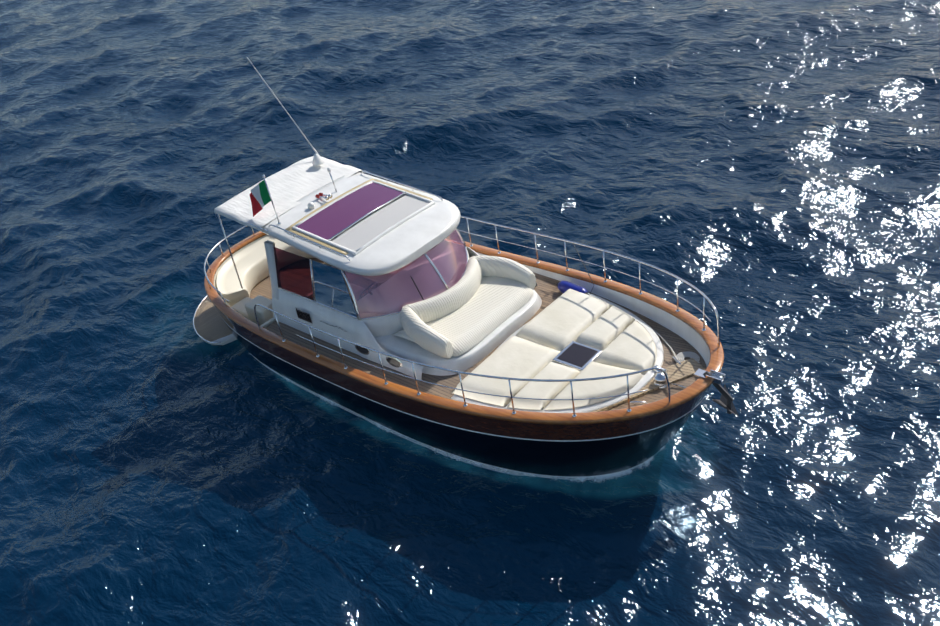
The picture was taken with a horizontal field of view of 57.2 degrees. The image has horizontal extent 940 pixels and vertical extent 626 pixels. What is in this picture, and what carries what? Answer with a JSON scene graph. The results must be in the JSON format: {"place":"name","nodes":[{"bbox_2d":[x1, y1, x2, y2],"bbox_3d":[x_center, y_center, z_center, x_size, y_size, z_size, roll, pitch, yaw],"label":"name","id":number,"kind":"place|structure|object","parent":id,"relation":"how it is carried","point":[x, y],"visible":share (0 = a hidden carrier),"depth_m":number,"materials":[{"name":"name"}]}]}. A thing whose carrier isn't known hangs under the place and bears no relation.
{"place":"outdoors","nodes":[
{"label":"outdoors","id":0,"kind":"place"},
{"bbox_2d":[0,0,939,625],"bbox_3d":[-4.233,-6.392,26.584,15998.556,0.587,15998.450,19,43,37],"label":"sea","id":1,"kind":"structure","parent":0,"point":[762,176],"depth_m":16.10,"materials":[{"name":"blue liquid"}]},
{"bbox_2d":[242,345,664,482],"bbox_3d":[-0.713,0.770,14.595,9.387,0.050,3.956,19,43,37],"label":"waterline stripe","id":2,"kind":"object","parent":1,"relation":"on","point":[623,473],"visible":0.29,"depth_m":11.80,"materials":[{"name":"paint"}]},
{"bbox_2d":[216,308,711,479],"bbox_3d":[-0.550,0.516,14.203,9.750,2.330,3.800,19,43,37],"label":"hull","id":3,"kind":"object","parent":1,"relation":"on","point":[568,451],"visible":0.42,"depth_m":11.66,"materials":[{"name":"black paint"}]},
{"bbox_2d":[193,295,236,344],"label":"swim platform","id":4,"kind":"structure","parent":3,"relation":"attached to","point":[210,326],"depth_m":16.06,"materials":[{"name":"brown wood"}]},
{"bbox_2d":[214,235,346,327],"bbox_3d":[-3.282,-0.790,16.033,2.482,0.580,3.458,19,43,37],"label":"cockpit","id":5,"kind":"object","parent":3,"relation":"in","point":[250,261],"visible":0.25,"depth_m":16.06,"materials":[{"name":"beige"}]},
{"bbox_2d":[204,231,723,424],"bbox_3d":[-0.687,-0.263,13.687,9.830,0.520,3.880,19,43,37],"label":"cap rail","id":6,"kind":"object","parent":3,"relation":"on","point":[697,387],"visible":0.9,"depth_m":12.06,"materials":[{"name":"brown wood"}]},
{"bbox_2d":[204,216,719,416],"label":"guard rails","id":7,"kind":"object","parent":6,"relation":"on","point":[549,380],"visible":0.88,"depth_m":11.92,"materials":[{"name":"silver metal"}]},
{"bbox_2d":[266,254,706,410],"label":"deck","id":8,"kind":"structure","parent":3,"relation":"on","point":[547,290],"depth_m":12.57,"materials":[{"name":"brown wood"}]},
{"bbox_2d":[264,240,536,379],"bbox_3d":[-1.171,-0.557,13.957,3.440,1.690,2.848,19,43,37],"label":"wheelhouse","id":9,"kind":"object","parent":8,"relation":"on","point":[362,332],"visible":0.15,"depth_m":13.53,"materials":[{"name":"white plastic"}]},
{"bbox_2d":[295,307,401,366],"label":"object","id":10,"kind":"object","parent":9,"relation":"attached to","point":[306,316],"visible":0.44,"depth_m":13.09,"materials":[{"name":"black glass"}]},
{"bbox_2d":[278,228,467,319],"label":"window frames","id":11,"kind":"structure","parent":9,"relation":"on","point":[353,296],"depth_m":13.14,"materials":[{"name":"silver metal"}]},
{"bbox_2d":[273,247,356,316],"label":"side windows","id":12,"kind":"structure","parent":11,"relation":"attached to","point":[293,271],"depth_m":13.38,"materials":[{"name":"clear glass"}]},
{"bbox_2d":[261,172,460,275],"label":"cabin roof","id":13,"kind":"structure","parent":11,"relation":"on","point":[412,239],"depth_m":13.19,"materials":[{"name":"white plastic"}]},
{"bbox_2d":[214,156,361,230],"bbox_3d":[-3.061,-2.099,14.680,1.238,0.230,2.304,19,43,37],"label":"canvas awning","id":14,"kind":"object","parent":13,"relation":"attached to","point":[290,186],"visible":0.75,"depth_m":14.63,"materials":[{"name":"white fabric"}]},
{"bbox_2d":[248,59,336,224],"bbox_3d":[-2.948,-2.994,14.241,1.024,1.987,2.587,-13,33,-4],"label":"roof gear","id":15,"kind":"object","parent":13,"relation":"on","point":[317,160],"visible":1,"depth_m":14.19,"materials":[{"name":"silver metal"}]},
{"bbox_2d":[250,180,270,216],"bbox_3d":[-3.322,-1.825,13.659,0.520,0.700,0.096,11,38,29],"label":"flag","id":16,"kind":"object","parent":15,"relation":"attached to","point":[260,197],"visible":0.92,"depth_m":13.61,"materials":[{"name":"multicoloured fabric"}]},
{"bbox_2d":[217,170,442,288],"bbox_3d":[-2.221,-1.269,14.482,3.170,1.592,2.341,19,43,37],"label":"awning frame","id":17,"kind":"object","parent":13,"relation":"on","point":[305,238],"visible":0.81,"depth_m":14.13,"materials":[{"name":"silver metal"}]},
{"bbox_2d":[285,178,435,255],"bbox_3d":[-1.704,-1.570,13.669,1.505,0.188,1.980,19,43,37],"label":"sunroof","id":18,"kind":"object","parent":13,"relation":"on","point":[356,220],"depth_m":13.59,"materials":[{"name":"purple fabric"}]},
{"bbox_2d":[345,229,466,317],"bbox_3d":[-0.766,-0.771,13.339,1.040,0.740,2.480,19,43,37],"label":"windscreen","id":19,"kind":"object","parent":9,"relation":"on","point":[456,243],"visible":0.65,"depth_m":13.07,"materials":[{"name":"purple glass"}]},
{"bbox_2d":[374,290,541,375],"bbox_3d":[-0.151,0.084,13.405,1.860,0.300,2.800,19,43,37],"label":"trunk","id":20,"kind":"object","parent":8,"relation":"on","point":[398,346],"visible":0.33,"depth_m":12.66,"materials":[{"name":"white plastic"}]},
{"bbox_2d":[391,256,535,358],"bbox_3d":[-0.075,-0.186,13.093,1.312,0.480,2.265,19,43,37],"label":"bow sofa","id":21,"kind":"object","parent":20,"relation":"on","point":[483,297],"visible":1,"depth_m":12.91,"materials":[{"name":"beige"}]},
{"bbox_2d":[222,298,725,404],"bbox_3d":[-0.090,-0.114,13.171,8.471,0.502,3.181,19,43,37],"label":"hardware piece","id":22,"kind":"object","parent":8,"relation":"on","point":[715,377],"visible":0.65,"depth_m":10.99,"materials":[{"name":"silver metal"}]},
{"bbox_2d":[703,371,738,416],"bbox_3d":[3.107,0.998,10.671,0.306,0.556,0.389,-14,33,-6],"label":"anchor","id":23,"kind":"object","parent":22,"relation":"attached to","point":[726,400],"visible":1,"depth_m":10.65,"materials":[{"name":"grey metal"}]},
{"bbox_2d":[451,293,663,412],"bbox_3d":[1.510,0.642,12.092,2.360,0.261,3.132,19,43,37],"label":"sun pad base","id":24,"kind":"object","parent":8,"relation":"on","point":[646,378],"depth_m":11.46,"materials":[{"name":"white plastic"}]},
{"bbox_2d":[450,289,656,409],"bbox_3d":[1.480,0.554,12.049,2.176,0.204,2.965,19,43,37],"label":"sun pad","id":25,"kind":"object","parent":24,"relation":"on","point":[564,320],"visible":0.92,"depth_m":11.92,"materials":[{"name":"beige fabric"}]},
{"bbox_2d":[553,341,601,370],"bbox_3d":[1.506,0.604,12.063,0.510,0.057,0.510,19,43,37],"label":"deck hatch","id":26,"kind":"object","parent":24,"relation":"on","point":[577,356],"visible":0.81,"depth_m":12.03,"materials":[{"name":"black glass"}]},
{"bbox_2d":[556,243,593,294],"bbox_3d":[1.611,-0.598,13.415,0.394,0.741,0.640,-20,34,-15],"label":"fender","id":27,"kind":"object","parent":8,"relation":"on","point":[564,286],"visible":0.65,"depth_m":13.48,"materials":[{"name":"blue plastic"}]},
{"bbox_2d":[476,252,709,365],"bbox_3d":[0.273,0.118,12.977,6.990,0.538,3.544,19,43,37],"label":"bulwark","id":28,"kind":"object","parent":8,"relation":"on","point":[686,332],"visible":0.21,"depth_m":12.78,"materials":[{"name":"white plastic"}]},
{"bbox_2d":[591,358,704,411],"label":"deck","id":29,"kind":"structure","parent":8,"relation":"on","point":[690,367],"depth_m":11.27,"materials":[{"name":"brown wood"}]},
{"bbox_2d":[653,329,699,362],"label":"mooring lines","id":30,"kind":"object","parent":8,"relation":"on","point":[681,356],"visible":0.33,"depth_m":11.65,"materials":[{"name":"white fabric"}]}
]}

